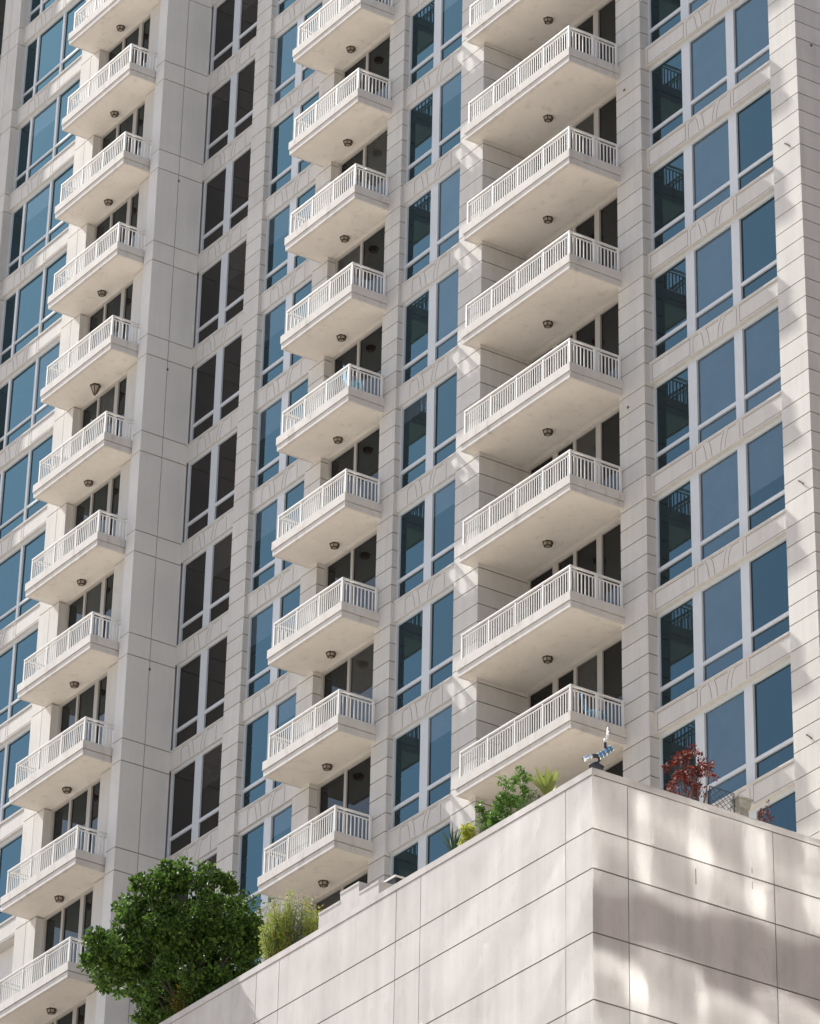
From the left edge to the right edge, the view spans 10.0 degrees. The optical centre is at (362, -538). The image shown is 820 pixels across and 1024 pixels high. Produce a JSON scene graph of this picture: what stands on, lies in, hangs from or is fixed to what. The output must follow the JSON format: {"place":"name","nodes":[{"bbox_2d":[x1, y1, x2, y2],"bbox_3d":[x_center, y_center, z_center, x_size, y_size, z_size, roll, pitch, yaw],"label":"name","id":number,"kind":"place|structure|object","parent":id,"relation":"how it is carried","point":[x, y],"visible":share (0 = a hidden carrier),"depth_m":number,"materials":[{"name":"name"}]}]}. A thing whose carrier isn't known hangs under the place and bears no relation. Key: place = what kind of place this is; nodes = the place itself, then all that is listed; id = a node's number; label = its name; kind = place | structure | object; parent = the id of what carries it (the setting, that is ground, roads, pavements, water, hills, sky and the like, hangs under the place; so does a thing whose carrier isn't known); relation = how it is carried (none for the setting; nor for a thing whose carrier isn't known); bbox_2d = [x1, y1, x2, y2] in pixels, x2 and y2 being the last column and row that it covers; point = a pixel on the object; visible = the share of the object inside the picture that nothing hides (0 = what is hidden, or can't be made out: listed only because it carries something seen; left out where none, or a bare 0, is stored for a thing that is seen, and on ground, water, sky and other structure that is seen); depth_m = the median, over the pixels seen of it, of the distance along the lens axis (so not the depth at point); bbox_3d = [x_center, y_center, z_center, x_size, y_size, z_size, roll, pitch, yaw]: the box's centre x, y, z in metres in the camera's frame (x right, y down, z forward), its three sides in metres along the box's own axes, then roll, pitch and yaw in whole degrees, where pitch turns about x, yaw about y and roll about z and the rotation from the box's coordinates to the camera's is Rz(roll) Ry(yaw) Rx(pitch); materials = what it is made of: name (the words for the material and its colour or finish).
{"place":"outdoors","nodes":[
{"label":"outdoors","id":0,"kind":"place"},
{"bbox_2d":[383,874,405,884],"bbox_3d":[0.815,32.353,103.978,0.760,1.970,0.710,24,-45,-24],"label":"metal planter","id":1,"kind":"object","parent":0,"point":[394,879],"visible":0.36,"depth_m":104.27,"materials":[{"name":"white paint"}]},
{"label":"ground","id":2,"kind":"structure","parent":0,"visible":0},
{"bbox_2d":[0,0,819,1023],"bbox_3d":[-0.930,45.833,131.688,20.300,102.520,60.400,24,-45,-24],"label":"apartment tower","id":3,"kind":"structure","parent":2,"relation":"on","point":[540,278],"depth_m":128.53,"materials":[{"name":"stone"}]},
{"bbox_2d":[0,0,5,54],"bbox_3d":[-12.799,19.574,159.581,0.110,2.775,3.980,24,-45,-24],"label":"balcony door","id":4,"kind":"structure","parent":3,"relation":"in","point":[2,2],"depth_m":159.02,"materials":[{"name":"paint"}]},
{"bbox_2d":[0,830,22,923],"bbox_3d":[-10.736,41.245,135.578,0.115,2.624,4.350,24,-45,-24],"label":"window","id":5,"kind":"structure","parent":3,"relation":"in","point":[10,850],"depth_m":135.29,"materials":[{"name":"glass"}]},
{"bbox_2d":[0,725,30,821],"bbox_3d":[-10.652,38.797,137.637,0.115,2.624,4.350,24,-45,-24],"label":"window","id":6,"kind":"structure","parent":3,"relation":"in","point":[16,749],"depth_m":137.39,"materials":[{"name":"glass"}]},
{"bbox_2d":[0,625,37,724],"bbox_3d":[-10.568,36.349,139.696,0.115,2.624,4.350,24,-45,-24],"label":"window","id":7,"kind":"structure","parent":3,"relation":"in","point":[12,657],"depth_m":139.55,"materials":[{"name":"glass"}]},
{"bbox_2d":[0,526,45,629],"bbox_3d":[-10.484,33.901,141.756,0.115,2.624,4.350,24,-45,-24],"label":"window","id":8,"kind":"structure","parent":3,"relation":"in","point":[15,568],"depth_m":141.71,"materials":[{"name":"glass"}]},
{"bbox_2d":[0,431,52,538],"bbox_3d":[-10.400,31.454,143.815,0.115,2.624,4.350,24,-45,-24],"label":"window","id":9,"kind":"structure","parent":3,"relation":"in","point":[18,478],"depth_m":143.95,"materials":[{"name":"glass"}]},
{"bbox_2d":[0,338,59,450],"bbox_3d":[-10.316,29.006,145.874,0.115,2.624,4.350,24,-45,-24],"label":"window","id":10,"kind":"structure","parent":3,"relation":"in","point":[21,407],"depth_m":146.14,"materials":[{"name":"glass"}]},
{"bbox_2d":[0,248,66,364],"bbox_3d":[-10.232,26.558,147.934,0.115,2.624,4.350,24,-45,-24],"label":"window","id":11,"kind":"structure","parent":3,"relation":"in","point":[26,313],"depth_m":148.33,"materials":[{"name":"glass"}]},
{"bbox_2d":[6,160,73,277],"bbox_3d":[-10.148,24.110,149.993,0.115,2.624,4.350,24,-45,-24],"label":"window","id":12,"kind":"structure","parent":3,"relation":"in","point":[33,225],"depth_m":150.41,"materials":[{"name":"glass"}]},
{"bbox_2d":[28,0,54,23],"bbox_3d":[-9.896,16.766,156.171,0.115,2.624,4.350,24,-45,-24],"label":"window","id":13,"kind":"structure","parent":3,"relation":"in","point":[36,7],"depth_m":156.79,"materials":[{"name":"glass"}]},
{"bbox_2d":[13,75,79,190],"bbox_3d":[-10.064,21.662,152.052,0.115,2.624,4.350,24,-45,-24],"label":"window","id":14,"kind":"structure","parent":3,"relation":"in","point":[41,137],"depth_m":152.48,"materials":[{"name":"glass"}]},
{"bbox_2d":[21,0,85,105],"bbox_3d":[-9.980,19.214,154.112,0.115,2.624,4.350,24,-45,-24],"label":"window","id":15,"kind":"structure","parent":3,"relation":"in","point":[49,52],"depth_m":154.55,"materials":[{"name":"glass"}]},
{"bbox_2d":[53,456,67,469],"bbox_3d":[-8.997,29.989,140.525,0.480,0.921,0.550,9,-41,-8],"label":"balcony chair","id":16,"kind":"object","parent":3,"relation":"on","point":[57,461],"visible":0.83,"depth_m":140.85,"materials":[{"name":"white paint"}]},
{"bbox_2d":[45,999,85,1023],"bbox_3d":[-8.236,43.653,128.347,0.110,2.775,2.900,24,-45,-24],"label":"balcony door","id":17,"kind":"structure","parent":3,"relation":"in","point":[76,1014],"depth_m":128.72,"materials":[{"name":"paint"}]},
{"bbox_2d":[40,887,92,977],"bbox_3d":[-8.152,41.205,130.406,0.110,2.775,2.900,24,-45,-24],"label":"balcony door","id":18,"kind":"structure","parent":3,"relation":"in","point":[71,918],"depth_m":130.90,"materials":[{"name":"paint"}]},
{"bbox_2d":[48,777,100,865],"bbox_3d":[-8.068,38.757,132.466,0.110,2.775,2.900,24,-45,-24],"label":"balcony door","id":19,"kind":"structure","parent":3,"relation":"in","point":[81,808],"depth_m":132.93,"materials":[{"name":"paint"}]},
{"bbox_2d":[56,671,107,757],"bbox_3d":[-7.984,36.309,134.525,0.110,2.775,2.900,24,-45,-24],"label":"balcony door","id":20,"kind":"structure","parent":3,"relation":"in","point":[90,701],"depth_m":134.98,"materials":[{"name":"paint"}]},
{"bbox_2d":[64,569,113,650],"bbox_3d":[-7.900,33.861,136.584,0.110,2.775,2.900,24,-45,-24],"label":"balcony door","id":21,"kind":"structure","parent":3,"relation":"in","point":[97,598],"depth_m":137.04,"materials":[{"name":"paint"}]},
{"bbox_2d":[71,470,120,549],"bbox_3d":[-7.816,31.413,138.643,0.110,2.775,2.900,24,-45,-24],"label":"balcony door","id":22,"kind":"structure","parent":3,"relation":"in","point":[105,497],"depth_m":139.11,"materials":[{"name":"paint"}]},
{"bbox_2d":[78,373,126,450],"bbox_3d":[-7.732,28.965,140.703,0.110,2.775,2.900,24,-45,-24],"label":"balcony door","id":23,"kind":"structure","parent":3,"relation":"in","point":[112,399],"depth_m":141.16,"materials":[{"name":"paint"}]},
{"bbox_2d":[85,280,132,354],"bbox_3d":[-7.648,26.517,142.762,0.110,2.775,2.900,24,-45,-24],"label":"balcony door","id":24,"kind":"structure","parent":3,"relation":"in","point":[119,304],"depth_m":143.21,"materials":[{"name":"paint"}]},
{"bbox_2d":[92,189,138,260],"bbox_3d":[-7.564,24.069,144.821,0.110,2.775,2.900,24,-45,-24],"label":"balcony door","id":25,"kind":"structure","parent":3,"relation":"in","point":[126,212],"depth_m":145.25,"materials":[{"name":"paint"}]},
{"bbox_2d":[98,100,144,170],"bbox_3d":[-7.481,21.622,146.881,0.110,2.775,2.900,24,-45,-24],"label":"balcony door","id":26,"kind":"structure","parent":3,"relation":"in","point":[133,122],"depth_m":147.32,"materials":[{"name":"paint"}]},
{"bbox_2d":[105,14,150,81],"bbox_3d":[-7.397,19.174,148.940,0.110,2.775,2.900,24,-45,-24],"label":"balcony door","id":27,"kind":"structure","parent":3,"relation":"in","point":[139,35],"depth_m":149.35,"materials":[{"name":"paint"}]},
{"bbox_2d":[165,849,216,964],"bbox_3d":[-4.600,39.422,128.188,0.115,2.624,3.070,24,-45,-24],"label":"window","id":28,"kind":"structure","parent":3,"relation":"in","point":[212,857],"depth_m":128.53,"materials":[{"name":"glass"}]},
{"bbox_2d":[166,739,221,858],"bbox_3d":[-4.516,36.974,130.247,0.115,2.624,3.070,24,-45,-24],"label":"window","id":29,"kind":"structure","parent":3,"relation":"in","point":[195,786],"depth_m":130.43,"materials":[{"name":"glass"}]},
{"bbox_2d":[172,632,227,749],"bbox_3d":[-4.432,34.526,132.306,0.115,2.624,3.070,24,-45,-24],"label":"window","id":30,"kind":"structure","parent":3,"relation":"in","point":[200,679],"depth_m":132.51,"materials":[{"name":"glass"}]},
{"bbox_2d":[178,528,232,643],"bbox_3d":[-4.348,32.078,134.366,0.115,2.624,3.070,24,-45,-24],"label":"window","id":31,"kind":"structure","parent":3,"relation":"in","point":[205,588],"depth_m":134.57,"materials":[{"name":"glass"}]},
{"bbox_2d":[184,428,236,541],"bbox_3d":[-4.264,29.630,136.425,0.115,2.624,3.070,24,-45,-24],"label":"window","id":32,"kind":"structure","parent":3,"relation":"in","point":[211,476],"depth_m":136.62,"materials":[{"name":"glass"}]},
{"bbox_2d":[189,331,241,442],"bbox_3d":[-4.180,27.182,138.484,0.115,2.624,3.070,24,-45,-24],"label":"window","id":33,"kind":"structure","parent":3,"relation":"in","point":[216,379],"depth_m":138.70,"materials":[{"name":"glass"}]},
{"bbox_2d":[195,236,246,345],"bbox_3d":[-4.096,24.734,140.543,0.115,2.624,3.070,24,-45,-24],"label":"window","id":34,"kind":"structure","parent":3,"relation":"in","point":[221,290],"depth_m":140.75,"materials":[{"name":"glass"}]},
{"bbox_2d":[200,144,250,252],"bbox_3d":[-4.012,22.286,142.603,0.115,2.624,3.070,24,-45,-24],"label":"window","id":35,"kind":"structure","parent":3,"relation":"in","point":[225,193],"depth_m":142.83,"materials":[{"name":"glass"}]},
{"bbox_2d":[205,55,254,161],"bbox_3d":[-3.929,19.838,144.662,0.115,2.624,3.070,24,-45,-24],"label":"window","id":36,"kind":"structure","parent":3,"relation":"in","point":[232,115],"depth_m":144.86,"materials":[{"name":"glass"}]},
{"bbox_2d":[210,0,257,73],"bbox_3d":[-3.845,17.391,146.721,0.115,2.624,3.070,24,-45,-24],"label":"window","id":37,"kind":"structure","parent":3,"relation":"in","point":[234,21],"depth_m":146.89,"materials":[{"name":"glass"}]},
{"bbox_2d":[233,922,282,970],"bbox_3d":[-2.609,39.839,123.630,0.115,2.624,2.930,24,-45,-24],"label":"window","id":38,"kind":"structure","parent":3,"relation":"in","point":[256,959],"depth_m":124.21,"materials":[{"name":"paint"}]},
{"bbox_2d":[236,801,291,914],"bbox_3d":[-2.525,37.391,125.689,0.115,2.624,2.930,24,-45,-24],"label":"window","id":39,"kind":"structure","parent":3,"relation":"in","point":[253,841],"depth_m":126.20,"materials":[{"name":"glass"}]},
{"bbox_2d":[240,689,296,809],"bbox_3d":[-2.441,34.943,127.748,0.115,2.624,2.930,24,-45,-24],"label":"window","id":40,"kind":"structure","parent":3,"relation":"in","point":[257,729],"depth_m":128.19,"materials":[{"name":"glass"}]},
{"bbox_2d":[245,580,300,699],"bbox_3d":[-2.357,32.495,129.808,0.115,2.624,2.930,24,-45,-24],"label":"window","id":41,"kind":"structure","parent":3,"relation":"in","point":[259,674],"depth_m":130.27,"materials":[{"name":"glass"}]},
{"bbox_2d":[250,476,303,592],"bbox_3d":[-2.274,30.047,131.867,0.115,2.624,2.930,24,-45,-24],"label":"window","id":42,"kind":"structure","parent":3,"relation":"in","point":[264,567],"depth_m":132.32,"materials":[{"name":"glass"}]},
{"bbox_2d":[255,375,307,488],"bbox_3d":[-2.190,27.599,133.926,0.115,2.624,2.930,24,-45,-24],"label":"window","id":43,"kind":"structure","parent":3,"relation":"in","point":[269,462],"depth_m":134.40,"materials":[{"name":"glass"}]},
{"bbox_2d":[259,276,311,388],"bbox_3d":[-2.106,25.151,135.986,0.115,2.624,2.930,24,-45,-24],"label":"window","id":44,"kind":"structure","parent":3,"relation":"in","point":[274,360],"depth_m":136.49,"materials":[{"name":"glass"}]},
{"bbox_2d":[276,0,295,16],"bbox_3d":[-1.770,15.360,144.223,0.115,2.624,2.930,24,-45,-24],"label":"window","id":45,"kind":"structure","parent":3,"relation":"in","point":[282,5],"depth_m":144.40,"materials":[{"name":"glass"}]},
{"bbox_2d":[264,180,315,291],"bbox_3d":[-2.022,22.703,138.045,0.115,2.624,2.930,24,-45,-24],"label":"window","id":46,"kind":"structure","parent":3,"relation":"in","point":[279,262],"depth_m":138.53,"materials":[{"name":"glass"}]},
{"bbox_2d":[268,88,318,196],"bbox_3d":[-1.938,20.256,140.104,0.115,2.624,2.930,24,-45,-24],"label":"window","id":47,"kind":"structure","parent":3,"relation":"in","point":[283,167],"depth_m":140.61,"materials":[{"name":"glass"}]},
{"bbox_2d":[272,0,322,105],"bbox_3d":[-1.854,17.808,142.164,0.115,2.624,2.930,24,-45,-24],"label":"window","id":48,"kind":"structure","parent":3,"relation":"in","point":[288,74],"depth_m":142.65,"materials":[{"name":"glass"}]},
{"bbox_2d":[313,869,367,925],"bbox_3d":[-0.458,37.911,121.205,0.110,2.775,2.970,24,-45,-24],"label":"balcony door","id":49,"kind":"structure","parent":3,"relation":"in","point":[330,898],"depth_m":122.29,"materials":[{"name":"paint"}]},
{"bbox_2d":[316,752,370,840],"bbox_3d":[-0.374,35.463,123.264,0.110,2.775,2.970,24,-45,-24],"label":"balcony door","id":50,"kind":"structure","parent":3,"relation":"in","point":[349,788],"depth_m":123.67,"materials":[{"name":"paint"}]},
{"bbox_2d":[320,639,373,724],"bbox_3d":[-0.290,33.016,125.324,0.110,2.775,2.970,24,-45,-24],"label":"balcony door","id":51,"kind":"structure","parent":3,"relation":"in","point":[354,673],"depth_m":125.74,"materials":[{"name":"paint"}]},
{"bbox_2d":[324,530,376,611],"bbox_3d":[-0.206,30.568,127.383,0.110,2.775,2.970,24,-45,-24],"label":"balcony door","id":52,"kind":"structure","parent":3,"relation":"in","point":[357,563],"depth_m":127.78,"materials":[{"name":"paint"}]},
{"bbox_2d":[343,365,362,389],"bbox_3d":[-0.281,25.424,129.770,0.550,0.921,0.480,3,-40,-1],"label":"balcony chair","id":53,"kind":"object","parent":3,"relation":"on","point":[354,384],"visible":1,"depth_m":129.67,"materials":[{"name":"white fabric"}]},
{"bbox_2d":[328,424,379,502],"bbox_3d":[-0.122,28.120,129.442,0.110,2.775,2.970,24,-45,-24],"label":"balcony door","id":54,"kind":"structure","parent":3,"relation":"in","point":[361,456],"depth_m":129.82,"materials":[{"name":"paint"}]},
{"bbox_2d":[331,322,382,397],"bbox_3d":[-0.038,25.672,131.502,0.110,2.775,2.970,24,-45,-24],"label":"balcony door","id":55,"kind":"structure","parent":3,"relation":"in","point":[366,352],"depth_m":131.90,"materials":[{"name":"paint"}]},
{"bbox_2d":[335,222,385,294],"bbox_3d":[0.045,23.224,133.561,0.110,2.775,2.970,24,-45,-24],"label":"balcony door","id":56,"kind":"structure","parent":3,"relation":"in","point":[368,252],"depth_m":133.94,"materials":[{"name":"paint"}]},
{"bbox_2d":[338,126,387,196],"bbox_3d":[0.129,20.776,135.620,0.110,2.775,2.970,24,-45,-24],"label":"balcony door","id":57,"kind":"structure","parent":3,"relation":"in","point":[372,154],"depth_m":135.99,"materials":[{"name":"paint"}]},
{"bbox_2d":[342,33,389,98],"bbox_3d":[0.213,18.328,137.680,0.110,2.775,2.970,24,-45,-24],"label":"balcony door","id":58,"kind":"structure","parent":3,"relation":"in","point":[375,60],"depth_m":138.03,"materials":[{"name":"paint"}]},
{"bbox_2d":[345,0,390,6],"bbox_3d":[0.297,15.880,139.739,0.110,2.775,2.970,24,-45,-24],"label":"balcony door","id":59,"kind":"structure","parent":3,"relation":"in","point":[383,1],"depth_m":139.02,"materials":[{"name":"paint"}]},
{"bbox_2d":[390,818,449,876],"bbox_3d":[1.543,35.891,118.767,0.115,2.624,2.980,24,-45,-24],"label":"window","id":60,"kind":"structure","parent":3,"relation":"in","point":[428,847],"depth_m":119.39,"materials":[{"name":"glass"}]},
{"bbox_2d":[391,700,452,828],"bbox_3d":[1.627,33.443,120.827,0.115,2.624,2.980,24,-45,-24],"label":"window","id":61,"kind":"structure","parent":3,"relation":"in","point":[421,763],"depth_m":120.98,"materials":[{"name":"glass"}]},
{"bbox_2d":[394,585,453,711],"bbox_3d":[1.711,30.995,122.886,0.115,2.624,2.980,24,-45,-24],"label":"window","id":62,"kind":"structure","parent":3,"relation":"in","point":[423,638],"depth_m":123.03,"materials":[{"name":"glass"}]},
{"bbox_2d":[396,475,455,599],"bbox_3d":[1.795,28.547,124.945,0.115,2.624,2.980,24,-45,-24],"label":"window","id":63,"kind":"structure","parent":3,"relation":"in","point":[426,528],"depth_m":125.09,"materials":[{"name":"glass"}]},
{"bbox_2d":[399,368,456,489],"bbox_3d":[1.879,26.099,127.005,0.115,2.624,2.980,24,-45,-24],"label":"window","id":64,"kind":"structure","parent":3,"relation":"in","point":[428,421],"depth_m":127.16,"materials":[{"name":"glass"}]},
{"bbox_2d":[401,264,458,384],"bbox_3d":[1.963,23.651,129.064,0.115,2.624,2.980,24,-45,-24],"label":"window","id":65,"kind":"structure","parent":3,"relation":"in","point":[430,318],"depth_m":129.22,"materials":[{"name":"glass"}]},
{"bbox_2d":[404,164,459,281],"bbox_3d":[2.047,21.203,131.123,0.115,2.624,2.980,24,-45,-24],"label":"window","id":66,"kind":"structure","parent":3,"relation":"in","point":[432,223],"depth_m":131.29,"materials":[{"name":"glass"}]},
{"bbox_2d":[406,66,461,182],"bbox_3d":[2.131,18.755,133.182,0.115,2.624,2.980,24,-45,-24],"label":"window","id":67,"kind":"structure","parent":3,"relation":"in","point":[434,120],"depth_m":133.36,"materials":[{"name":"glass"}]},
{"bbox_2d":[408,0,462,86],"bbox_3d":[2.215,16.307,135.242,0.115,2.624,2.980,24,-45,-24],"label":"window","id":68,"kind":"structure","parent":3,"relation":"in","point":[435,26],"depth_m":135.39,"materials":[{"name":"glass"}]},
{"bbox_2d":[480,740,501,764],"bbox_3d":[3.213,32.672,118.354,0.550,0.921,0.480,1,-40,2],"label":"balcony chair","id":69,"kind":"object","parent":3,"relation":"on","point":[489,758],"visible":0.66,"depth_m":118.27,"materials":[{"name":"white paint"}]},
{"bbox_2d":[530,0,615,75],"bbox_3d":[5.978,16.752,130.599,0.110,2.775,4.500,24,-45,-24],"label":"balcony door","id":70,"kind":"structure","parent":3,"relation":"in","point":[601,22],"depth_m":130.52,"materials":[{"name":"paint"}]},
{"bbox_2d":[529,194,617,280],"bbox_3d":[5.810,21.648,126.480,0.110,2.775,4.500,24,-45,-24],"label":"balcony door","id":71,"kind":"structure","parent":3,"relation":"in","point":[601,225],"depth_m":126.44,"materials":[{"name":"paint"}]},
{"bbox_2d":[530,93,616,176],"bbox_3d":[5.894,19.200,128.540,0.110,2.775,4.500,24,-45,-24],"label":"balcony door","id":72,"kind":"structure","parent":3,"relation":"in","point":[601,122],"depth_m":128.47,"materials":[{"name":"paint"}]},
{"bbox_2d":[527,635,621,735],"bbox_3d":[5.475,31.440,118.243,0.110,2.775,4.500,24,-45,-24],"label":"balcony door","id":73,"kind":"structure","parent":3,"relation":"in","point":[600,671],"depth_m":118.47,"materials":[{"name":"paint"}]},
{"bbox_2d":[528,408,620,500],"bbox_3d":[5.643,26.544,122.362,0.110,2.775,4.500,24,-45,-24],"label":"balcony door","id":74,"kind":"structure","parent":3,"relation":"in","point":[601,441],"depth_m":122.40,"materials":[{"name":"paint"}]},
{"bbox_2d":[529,299,619,388],"bbox_3d":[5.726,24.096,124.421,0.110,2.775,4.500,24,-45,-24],"label":"balcony door","id":75,"kind":"structure","parent":3,"relation":"in","point":[601,331],"depth_m":124.42,"materials":[{"name":"paint"}]},
{"bbox_2d":[528,519,621,615],"bbox_3d":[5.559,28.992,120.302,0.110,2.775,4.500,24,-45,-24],"label":"balcony door","id":76,"kind":"structure","parent":3,"relation":"in","point":[601,554],"depth_m":120.42,"materials":[{"name":"paint"}]},
{"bbox_2d":[580,693,606,720],"bbox_3d":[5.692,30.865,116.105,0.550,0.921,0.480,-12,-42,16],"label":"balcony chair","id":77,"kind":"object","parent":3,"relation":"on","point":[602,714],"visible":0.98,"depth_m":116.04,"materials":[{"name":"blue fabric"}]},
{"bbox_2d":[603,756,623,776],"bbox_3d":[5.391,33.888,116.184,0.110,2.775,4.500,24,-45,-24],"label":"balcony door","id":78,"kind":"structure","parent":3,"relation":"in","point":[615,767],"depth_m":115.98,"materials":[{"name":"paint"}]},
{"bbox_2d":[648,0,707,45],"bbox_3d":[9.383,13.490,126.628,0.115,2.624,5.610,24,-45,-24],"label":"window","id":79,"kind":"structure","parent":3,"relation":"in","point":[663,15],"depth_m":127.56,"materials":[{"name":"glass"}]},
{"bbox_2d":[649,0,769,146],"bbox_3d":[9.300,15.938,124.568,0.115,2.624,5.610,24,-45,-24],"label":"window","id":80,"kind":"structure","parent":3,"relation":"in","point":[735,44],"depth_m":124.79,"materials":[{"name":"glass"}]},
{"bbox_2d":[650,84,772,250],"bbox_3d":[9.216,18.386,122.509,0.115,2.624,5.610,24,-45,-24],"label":"window","id":81,"kind":"structure","parent":3,"relation":"in","point":[736,150],"depth_m":122.67,"materials":[{"name":"glass"}]},
{"bbox_2d":[652,191,776,359],"bbox_3d":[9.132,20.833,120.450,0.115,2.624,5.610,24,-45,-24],"label":"window","id":82,"kind":"structure","parent":3,"relation":"in","point":[740,257],"depth_m":120.62,"materials":[{"name":"glass"}]},
{"bbox_2d":[654,302,780,471],"bbox_3d":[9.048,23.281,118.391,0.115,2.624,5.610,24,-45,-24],"label":"window","id":83,"kind":"structure","parent":3,"relation":"in","point":[740,371],"depth_m":118.55,"materials":[{"name":"glass"}]},
{"bbox_2d":[655,417,785,587],"bbox_3d":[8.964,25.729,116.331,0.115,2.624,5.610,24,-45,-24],"label":"window","id":84,"kind":"structure","parent":3,"relation":"in","point":[742,488],"depth_m":116.49,"materials":[{"name":"glass"}]},
{"bbox_2d":[657,535,789,707],"bbox_3d":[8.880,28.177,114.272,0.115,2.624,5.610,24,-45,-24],"label":"window","id":85,"kind":"structure","parent":3,"relation":"in","point":[744,609],"depth_m":114.43,"materials":[{"name":"glass"}]},
{"bbox_2d":[659,659,793,803],"bbox_3d":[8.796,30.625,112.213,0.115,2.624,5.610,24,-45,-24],"label":"window","id":86,"kind":"structure","parent":3,"relation":"in","point":[748,733],"depth_m":112.05,"materials":[{"name":"glass"}]},
{"bbox_2d":[749,786,796,831],"bbox_3d":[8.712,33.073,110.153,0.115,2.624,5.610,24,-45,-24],"label":"window","id":87,"kind":"structure","parent":3,"relation":"in","point":[783,806],"depth_m":109.54,"materials":[{"name":"glass"}]},
{"bbox_2d":[159,767,819,1023],"bbox_3d":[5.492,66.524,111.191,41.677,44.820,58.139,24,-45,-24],"label":"podium building","id":88,"kind":"structure","parent":2,"relation":"on","point":[591,895],"depth_m":98.02,"materials":[{"name":"stone"}]},
{"bbox_2d":[76,856,266,1023],"bbox_3d":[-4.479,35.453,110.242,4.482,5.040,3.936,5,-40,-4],"label":"broadleaf tree","id":89,"kind":"object","parent":88,"relation":"on","point":[129,957],"visible":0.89,"depth_m":109.89,"materials":[{"name":"green plant"}]},
{"bbox_2d":[169,983,196,1012],"bbox_3d":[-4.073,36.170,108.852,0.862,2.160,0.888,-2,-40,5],"label":"golden shrub","id":90,"kind":"object","parent":88,"relation":"on","point":[180,1004],"visible":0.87,"depth_m":109.07,"materials":[{"name":"green plant"}]},
{"bbox_2d":[254,888,323,960],"bbox_3d":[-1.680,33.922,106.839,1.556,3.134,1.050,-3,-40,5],"label":"olive shrub","id":91,"kind":"object","parent":88,"relation":"on","point":[287,935],"visible":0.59,"depth_m":107.11,"materials":[{"name":"green plant"}]},
{"bbox_2d":[433,823,464,851],"bbox_3d":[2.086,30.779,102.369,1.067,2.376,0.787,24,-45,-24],"label":"spiky plant","id":92,"kind":"object","parent":88,"relation":"on","point":[454,840],"visible":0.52,"depth_m":102.78,"materials":[{"name":"green plant"}]},
{"bbox_2d":[457,822,477,846],"bbox_3d":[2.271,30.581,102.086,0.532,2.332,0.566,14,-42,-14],"label":"yellow shrub","id":93,"kind":"object","parent":88,"relation":"on","point":[468,833],"visible":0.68,"depth_m":102.53,"materials":[{"name":"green plant"}]},
{"bbox_2d":[474,801,489,833],"bbox_3d":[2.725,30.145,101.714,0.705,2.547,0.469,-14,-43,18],"label":"trailing shrub","id":94,"kind":"object","parent":88,"relation":"on","point":[480,809],"visible":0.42,"depth_m":102.29,"materials":[{"name":"green plant"}]},
{"bbox_2d":[485,765,533,826],"bbox_3d":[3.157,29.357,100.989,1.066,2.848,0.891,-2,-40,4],"label":"leafy shrub","id":95,"kind":"object","parent":88,"relation":"on","point":[503,801],"visible":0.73,"depth_m":101.32,"materials":[{"name":"green plant"}]},
{"bbox_2d":[519,788,540,808],"bbox_3d":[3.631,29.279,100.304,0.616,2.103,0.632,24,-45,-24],"label":"shrub","id":96,"kind":"object","parent":88,"relation":"on","point":[529,795],"visible":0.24,"depth_m":100.81,"materials":[{"name":"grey plant"}]},
{"bbox_2d":[526,767,560,795],"bbox_3d":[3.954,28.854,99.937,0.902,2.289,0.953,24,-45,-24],"label":"strap leaf plant","id":97,"kind":"object","parent":88,"relation":"on","point":[545,784],"visible":0.68,"depth_m":100.41,"materials":[{"name":"green plant"}]},
{"bbox_2d":[582,727,613,770],"bbox_3d":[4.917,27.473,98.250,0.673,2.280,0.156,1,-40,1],"label":"floodlight","id":98,"kind":"object","parent":88,"relation":"on","point":[605,752],"visible":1,"depth_m":98.53,"materials":[{"name":"metal"}]},
{"bbox_2d":[661,743,718,802],"bbox_3d":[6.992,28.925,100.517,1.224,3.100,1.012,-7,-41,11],"label":"red maple","id":99,"kind":"object","parent":88,"relation":"on","point":[694,791],"visible":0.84,"depth_m":101.06,"materials":[{"name":"red plant"}]},
{"bbox_2d":[709,786,735,812],"bbox_3d":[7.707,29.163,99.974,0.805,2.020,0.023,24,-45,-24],"label":"iron trellis","id":100,"kind":"object","parent":88,"relation":"on","point":[733,796],"visible":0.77,"depth_m":100.47,"materials":[{"name":"black metal"}]},
{"bbox_2d":[729,795,752,816],"bbox_3d":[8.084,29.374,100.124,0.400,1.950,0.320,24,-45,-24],"label":"stone pot","id":101,"kind":"object","parent":88,"relation":"on","point":[742,805],"visible":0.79,"depth_m":100.56,"materials":[{"name":"beige stone"}]},
{"bbox_2d":[758,800,773,823],"bbox_3d":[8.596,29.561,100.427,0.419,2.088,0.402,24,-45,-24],"label":"red shrub","id":102,"kind":"object","parent":88,"relation":"on","point":[762,813],"visible":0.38,"depth_m":100.88,"materials":[{"name":"red plant"}]}
]}

